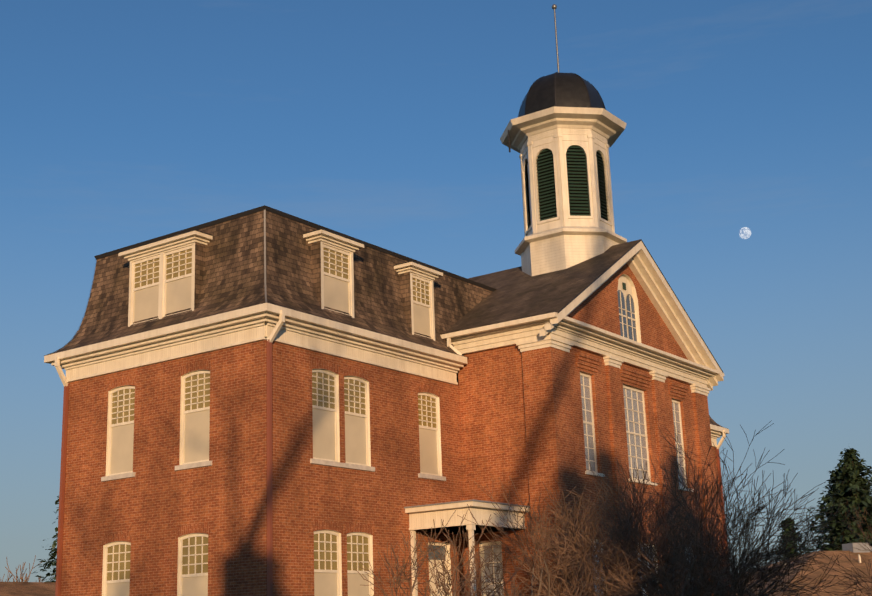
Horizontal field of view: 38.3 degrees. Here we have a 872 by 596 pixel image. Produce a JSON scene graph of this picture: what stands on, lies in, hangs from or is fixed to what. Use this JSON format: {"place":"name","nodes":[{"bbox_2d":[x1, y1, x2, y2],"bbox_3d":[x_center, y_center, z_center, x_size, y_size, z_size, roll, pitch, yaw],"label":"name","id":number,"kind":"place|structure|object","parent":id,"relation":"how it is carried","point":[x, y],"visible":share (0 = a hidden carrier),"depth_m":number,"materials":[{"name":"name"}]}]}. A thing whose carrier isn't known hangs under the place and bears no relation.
{"place":"outdoors","nodes":[
{"label":"outdoors","id":0,"kind":"place"},
{"bbox_2d":[0,0,871,581],"label":"sky","id":1,"kind":"structure","parent":0,"point":[124,123],"materials":[{"name":"blue"}]},
{"bbox_2d":[739,227,750,238],"bbox_3d":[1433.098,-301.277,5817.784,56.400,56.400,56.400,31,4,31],"label":"moon","id":2,"kind":"object","parent":1,"relation":"in","point":[744,232],"visible":1,"depth_m":5798.38,"materials":[{"name":"white"}]},
{"label":"ground","id":3,"kind":"structure","parent":0,"visible":0},
{"bbox_2d":[5,555,49,581],"bbox_3d":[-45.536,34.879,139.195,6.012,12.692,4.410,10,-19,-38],"label":"bush","id":4,"kind":"object","parent":3,"relation":"on","point":[21,577],"visible":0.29,"depth_m":140.40,"materials":[{"name":"plant"}]},
{"bbox_2d":[0,582,55,595],"bbox_3d":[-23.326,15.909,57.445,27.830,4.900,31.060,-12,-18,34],"label":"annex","id":5,"kind":"object","parent":3,"relation":"on","point":[27,588],"depth_m":52.53,"materials":[{"name":"brick"}]},
{"bbox_2d":[31,495,58,581],"bbox_3d":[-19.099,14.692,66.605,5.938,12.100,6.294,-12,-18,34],"label":"conifer","id":6,"kind":"object","parent":3,"relation":"on","point":[52,555],"depth_m":66.23,"materials":[{"name":"plant"}]},
{"bbox_2d":[44,4,729,595],"bbox_3d":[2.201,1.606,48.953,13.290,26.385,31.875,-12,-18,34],"label":"schoolhouse","id":7,"kind":"structure","parent":3,"relation":"on","point":[264,400],"depth_m":38.45,"materials":[{"name":"brick"}]},
{"bbox_2d":[355,506,553,595],"bbox_3d":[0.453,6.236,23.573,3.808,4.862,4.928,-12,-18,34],"label":"bush","id":8,"kind":"object","parent":3,"relation":"on","point":[442,576],"visible":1,"depth_m":24.48,"materials":[{"name":"plant"}]},
{"bbox_2d":[457,565,528,595],"bbox_3d":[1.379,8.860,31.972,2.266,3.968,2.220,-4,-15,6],"label":"porch shrub","id":9,"kind":"object","parent":3,"relation":"on","point":[497,589],"visible":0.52,"depth_m":32.27,"materials":[{"name":"plant"}]},
{"bbox_2d":[450,492,656,595],"bbox_3d":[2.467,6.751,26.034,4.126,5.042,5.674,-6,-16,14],"label":"bush","id":10,"kind":"object","parent":3,"relation":"on","point":[540,589],"visible":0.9,"depth_m":25.86,"materials":[{"name":"plant"}]},
{"bbox_2d":[457,419,855,595],"bbox_3d":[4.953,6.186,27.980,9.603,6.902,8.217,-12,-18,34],"label":"bush","id":11,"kind":"object","parent":3,"relation":"on","point":[717,584],"visible":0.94,"depth_m":27.12,"materials":[{"name":"plant"}]},
{"bbox_2d":[770,517,808,561],"bbox_3d":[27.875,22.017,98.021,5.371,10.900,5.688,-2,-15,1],"label":"conifer","id":12,"kind":"object","parent":3,"relation":"on","point":[785,531],"visible":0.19,"depth_m":98.75,"materials":[{"name":"plant"}]},
{"bbox_2d":[736,543,871,595],"bbox_3d":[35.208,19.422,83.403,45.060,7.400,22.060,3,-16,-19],"label":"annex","id":13,"kind":"object","parent":3,"relation":"on","point":[855,558],"visible":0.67,"depth_m":74.73,"materials":[{"name":"brick"}]},
{"bbox_2d":[804,448,871,553],"bbox_3d":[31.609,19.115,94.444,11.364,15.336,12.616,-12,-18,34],"label":"conifer","id":14,"kind":"object","parent":3,"relation":"on","point":[848,482],"visible":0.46,"depth_m":94.14,"materials":[{"name":"plant"}]},
{"bbox_2d":[818,500,871,595],"bbox_3d":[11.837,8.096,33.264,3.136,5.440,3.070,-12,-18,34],"label":"bush","id":15,"kind":"object","parent":3,"relation":"on","point":[860,577],"visible":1,"depth_m":33.61,"materials":[{"name":"plant"}]}
]}

